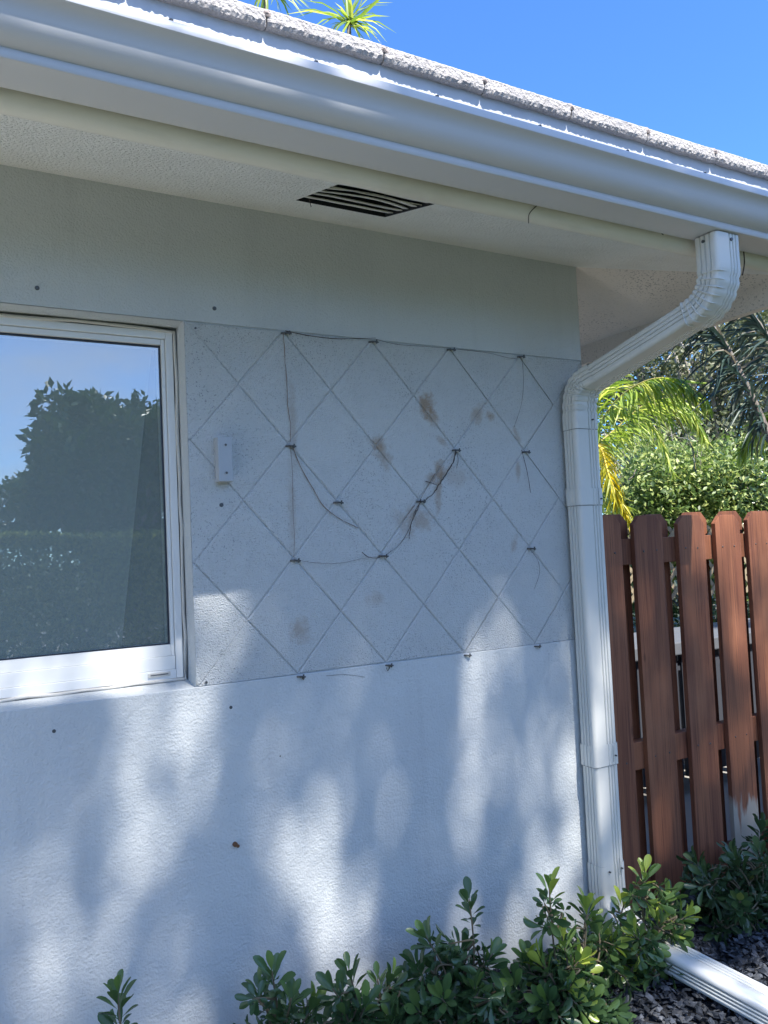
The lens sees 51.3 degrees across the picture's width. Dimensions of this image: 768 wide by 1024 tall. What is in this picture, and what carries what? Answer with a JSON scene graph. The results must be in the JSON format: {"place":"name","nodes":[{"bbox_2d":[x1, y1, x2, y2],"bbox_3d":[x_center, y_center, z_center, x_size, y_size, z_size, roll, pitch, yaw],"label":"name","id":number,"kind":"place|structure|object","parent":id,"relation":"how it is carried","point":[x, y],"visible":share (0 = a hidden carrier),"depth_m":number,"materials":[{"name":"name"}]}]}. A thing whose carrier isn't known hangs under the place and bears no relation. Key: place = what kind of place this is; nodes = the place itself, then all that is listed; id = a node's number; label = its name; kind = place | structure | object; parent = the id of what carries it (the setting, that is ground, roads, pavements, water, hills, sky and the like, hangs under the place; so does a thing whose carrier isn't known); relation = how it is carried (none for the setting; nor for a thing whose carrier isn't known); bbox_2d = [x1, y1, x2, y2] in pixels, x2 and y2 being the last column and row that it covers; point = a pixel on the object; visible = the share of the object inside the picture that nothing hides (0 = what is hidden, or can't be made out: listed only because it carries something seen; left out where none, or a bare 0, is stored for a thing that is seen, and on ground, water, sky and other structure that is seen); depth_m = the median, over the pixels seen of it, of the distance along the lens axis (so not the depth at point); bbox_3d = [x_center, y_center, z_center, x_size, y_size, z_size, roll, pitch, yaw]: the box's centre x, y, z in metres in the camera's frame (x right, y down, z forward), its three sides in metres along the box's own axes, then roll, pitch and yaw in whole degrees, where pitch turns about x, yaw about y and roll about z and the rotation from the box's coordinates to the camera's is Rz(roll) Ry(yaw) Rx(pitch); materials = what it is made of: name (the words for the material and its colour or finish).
{"place":"outdoors","nodes":[
{"label":"outdoors","id":0,"kind":"place"},
{"bbox_2d":[238,0,767,514],"label":"sky","id":1,"kind":"structure","parent":0,"point":[694,71],"materials":[{"name":"blue"}]},
{"bbox_2d":[456,903,767,1023],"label":"planting bed","id":2,"kind":"object","parent":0,"point":[666,1009],"depth_m":2.14,"materials":[{"name":"dark grey gravel"},{"name":"grey gravel"}]},
{"bbox_2d":[96,969,137,1023],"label":"shrub","id":3,"kind":"object","parent":2,"relation":"on","point":[113,986],"visible":1,"depth_m":1.63,"materials":[{"name":"green plant"}]},
{"bbox_2d":[233,950,334,1023],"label":"shrub","id":4,"kind":"object","parent":2,"relation":"on","point":[280,1011],"visible":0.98,"depth_m":1.80,"materials":[{"name":"green plant"}]},
{"bbox_2d":[315,951,434,1023],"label":"shrub","id":5,"kind":"object","parent":2,"relation":"on","point":[352,1004],"visible":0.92,"depth_m":1.85,"materials":[{"name":"green plant"}]},
{"bbox_2d":[396,876,534,1023],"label":"shrub","id":6,"kind":"object","parent":2,"relation":"on","point":[452,993],"visible":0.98,"depth_m":1.98,"materials":[{"name":"green plant"}]},
{"bbox_2d":[496,866,636,1023],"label":"shrub","id":7,"kind":"object","parent":2,"relation":"on","point":[559,984],"visible":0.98,"depth_m":2.08,"materials":[{"name":"green plant"}]},
{"bbox_2d":[376,890,767,1023],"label":"slate chips","id":8,"kind":"object","parent":2,"relation":"on","point":[684,999],"visible":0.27,"depth_m":2.19,"materials":[{"name":"grey gravel"}]},
{"bbox_2d":[631,926,767,1023],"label":"downspout extension","id":9,"kind":"object","parent":8,"relation":"on","point":[739,993],"visible":0.67,"depth_m":2.12,"materials":[{"name":"paint"}]},
{"bbox_2d":[587,854,701,1001],"bbox_3d":[0.750,1.187,2.291,0.473,0.352,0.247,-1,-3,-30],"label":"shrub","id":10,"kind":"object","parent":2,"relation":"on","point":[642,962],"visible":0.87,"depth_m":2.28,"materials":[{"name":"green plant"}]},
{"bbox_2d":[676,812,767,945],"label":"shrub","id":11,"kind":"object","parent":2,"relation":"on","point":[743,903],"visible":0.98,"depth_m":2.54,"materials":[{"name":"green plant"}]},
{"bbox_2d":[600,414,737,509],"bbox_3d":[3.082,0.229,8.923,1.938,2.620,1.644,-4,-3,22],"label":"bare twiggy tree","id":12,"kind":"object","parent":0,"point":[678,431],"visible":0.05,"depth_m":8.64,"materials":[{"name":"plant"}]},
{"bbox_2d":[630,573,751,917],"bbox_3d":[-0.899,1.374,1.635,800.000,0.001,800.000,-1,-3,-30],"label":"lawn","id":13,"kind":"structure","parent":0,"point":[687,891],"depth_m":2.82,"materials":[{"name":"green plant"}]},
{"bbox_2d":[254,0,311,15],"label":"dracaena","id":14,"kind":"object","parent":13,"relation":"on","point":[264,4],"visible":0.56,"depth_m":8.08,"materials":[{"name":"green plant"}]},
{"bbox_2d":[0,0,767,1023],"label":"house","id":15,"kind":"structure","parent":13,"relation":"on","point":[206,792],"depth_m":2.08,"materials":[{"name":"paint"}]},
{"bbox_2d":[0,338,150,657],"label":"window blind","id":16,"kind":"object","parent":15,"relation":"attached to","point":[72,417],"depth_m":1.98,"materials":[{"name":"fabric"}]},
{"bbox_2d":[0,313,186,702],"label":"window","id":17,"kind":"structure","parent":15,"relation":"in","point":[33,676],"depth_m":1.97,"materials":[{"name":"plastic"}]},
{"bbox_2d":[214,436,232,481],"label":"electrical box cover","id":18,"kind":"structure","parent":15,"relation":"attached to","point":[223,460],"depth_m":1.99,"materials":[{"name":"paint"}]},
{"bbox_2d":[283,333,290,440],"bbox_3d":[-0.256,-0.330,2.115,0.013,0.291,0.004,-1,-3,-30],"label":"vine stem","id":19,"kind":"object","parent":15,"relation":"attached to","point":[287,391],"visible":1,"depth_m":2.11,"materials":[{"name":"brown plant"}]},
{"bbox_2d":[290,448,294,544],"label":"vine stem","id":20,"kind":"object","parent":15,"relation":"attached to","point":[292,485],"visible":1,"depth_m":2.10,"materials":[{"name":"brown plant"}]},
{"bbox_2d":[292,447,357,527],"bbox_3d":[-0.157,-0.067,2.152,0.188,0.226,0.003,-1,-3,-30],"label":"vine stem","id":21,"kind":"object","parent":15,"relation":"attached to","point":[316,494],"visible":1,"depth_m":2.14,"materials":[{"name":"brown plant"}]},
{"bbox_2d":[285,330,367,338],"bbox_3d":[-0.142,-0.480,2.182,0.273,0.016,0.004,-1,-3,-30],"label":"vine stem","id":22,"kind":"object","parent":15,"relation":"attached to","point":[327,338],"visible":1,"depth_m":2.18,"materials":[{"name":"brown plant"}]},
{"bbox_2d":[0,0,767,256],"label":"gutter","id":23,"kind":"object","parent":15,"relation":"attached to","point":[102,55],"visible":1,"depth_m":1.56,"materials":[{"name":"paint"}]},
{"bbox_2d":[409,499,420,538],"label":"vine stem","id":24,"kind":"object","parent":15,"relation":"attached to","point":[413,518],"visible":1,"depth_m":2.27,"materials":[{"name":"brown plant"}]},
{"bbox_2d":[419,451,455,502],"bbox_3d":[0.157,-0.104,2.325,0.138,0.152,0.005,-1,-3,-30],"label":"vine stem","id":25,"kind":"object","parent":15,"relation":"attached to","point":[443,477],"visible":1,"depth_m":2.34,"materials":[{"name":"brown plant"}]},
{"bbox_2d":[458,349,518,358],"bbox_3d":[0.319,-0.482,2.445,0.259,0.013,0.002,-1,-3,-30],"label":"vine stem","id":26,"kind":"object","parent":15,"relation":"attached to","point":[486,352],"visible":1,"depth_m":2.44,"materials":[{"name":"brown plant"}]},
{"bbox_2d":[562,231,740,933],"bbox_3d":[0.804,0.285,2.337,0.119,2.045,0.580,-1,-3,-37],"label":"downspout","id":27,"kind":"object","parent":15,"relation":"attached to","point":[707,303],"visible":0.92,"depth_m":2.49,"materials":[{"name":"paint"}]},
{"bbox_2d":[742,252,744,275],"bbox_3d":[1.038,-0.720,2.313,0.019,0.075,0.005,-1,-3,-30],"label":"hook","id":28,"kind":"object","parent":15,"relation":"attached to","point":[744,263],"visible":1,"depth_m":2.31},
{"bbox_2d":[597,309,767,617],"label":"fine leaved tree","id":29,"kind":"object","parent":13,"relation":"on","point":[650,371],"visible":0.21,"depth_m":9.88,"materials":[{"name":"green plant"}]},
{"bbox_2d":[602,511,767,907],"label":"fence","id":30,"kind":"object","parent":13,"relation":"on","point":[649,550],"visible":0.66,"depth_m":2.82,"materials":[{"name":"brown wood"}]},
{"bbox_2d":[630,527,749,632],"bbox_3d":[3.052,0.766,7.337,1.955,1.741,3.529,-1,-3,-30],"label":"hedge bush","id":31,"kind":"object","parent":13,"relation":"on","point":[675,606],"visible":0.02,"depth_m":7.69,"materials":[{"name":"green plant"}]},
{"bbox_2d":[634,618,759,787],"bbox_3d":[1.587,0.986,4.132,1.600,0.720,0.450,-1,-3,-30],"label":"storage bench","id":32,"kind":"object","parent":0,"point":[679,670],"visible":0.15,"depth_m":3.92,"materials":[{"name":"grey plastic"}]},
{"bbox_2d":[643,754,762,866],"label":"patio","id":33,"kind":"structure","parent":0,"point":[686,781],"depth_m":3.65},
{"bbox_2d":[284,0,395,41],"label":"dracaena","id":34,"kind":"object","parent":33,"relation":"on","point":[352,20],"visible":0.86,"depth_m":7.72,"materials":[{"name":"green leaf"},{"name":"grey bark"}]},
{"bbox_2d":[596,374,713,531],"bbox_3d":[1.641,0.195,5.179,1.246,2.438,1.608,-2,-3,-12],"label":"palm tree","id":35,"kind":"object","parent":33,"relation":"on","point":[678,404],"visible":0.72,"depth_m":4.88,"materials":[{"name":"green palm leaf"},{"name":"yellow palm leaf"}]},
{"bbox_2d":[602,424,726,623],"bbox_3d":[2.492,0.293,7.203,1.180,2.370,1.813,-4,-3,21],"label":"hedge bush","id":36,"kind":"object","parent":33,"relation":"on","point":[641,472],"visible":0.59,"depth_m":6.70,"materials":[{"name":"green plant"}]},
{"bbox_2d":[627,524,747,602],"bbox_3d":[1.978,0.712,4.752,2.380,1.330,0.050,-1,-3,-30],"label":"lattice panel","id":37,"kind":"object","parent":33,"relation":"on","point":[674,573],"visible":0.01,"depth_m":4.61,"materials":[{"name":"wood"}]},
{"bbox_2d":[655,426,767,587],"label":"hedge bush","id":38,"kind":"object","parent":33,"relation":"on","point":[727,478],"visible":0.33,"depth_m":6.60,"materials":[{"name":"green plant"}]},
{"bbox_2d":[665,312,767,470],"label":"palm tree","id":39,"kind":"object","parent":33,"relation":"on","point":[756,434],"visible":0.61,"depth_m":4.25,"materials":[{"name":"green palm leaf"},{"name":"grey bark"}]},
{"bbox_2d":[711,429,767,531],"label":"hedge bush","id":40,"kind":"object","parent":33,"relation":"on","point":[761,495],"visible":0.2,"depth_m":6.67,"materials":[{"name":"green plant"}]}
]}

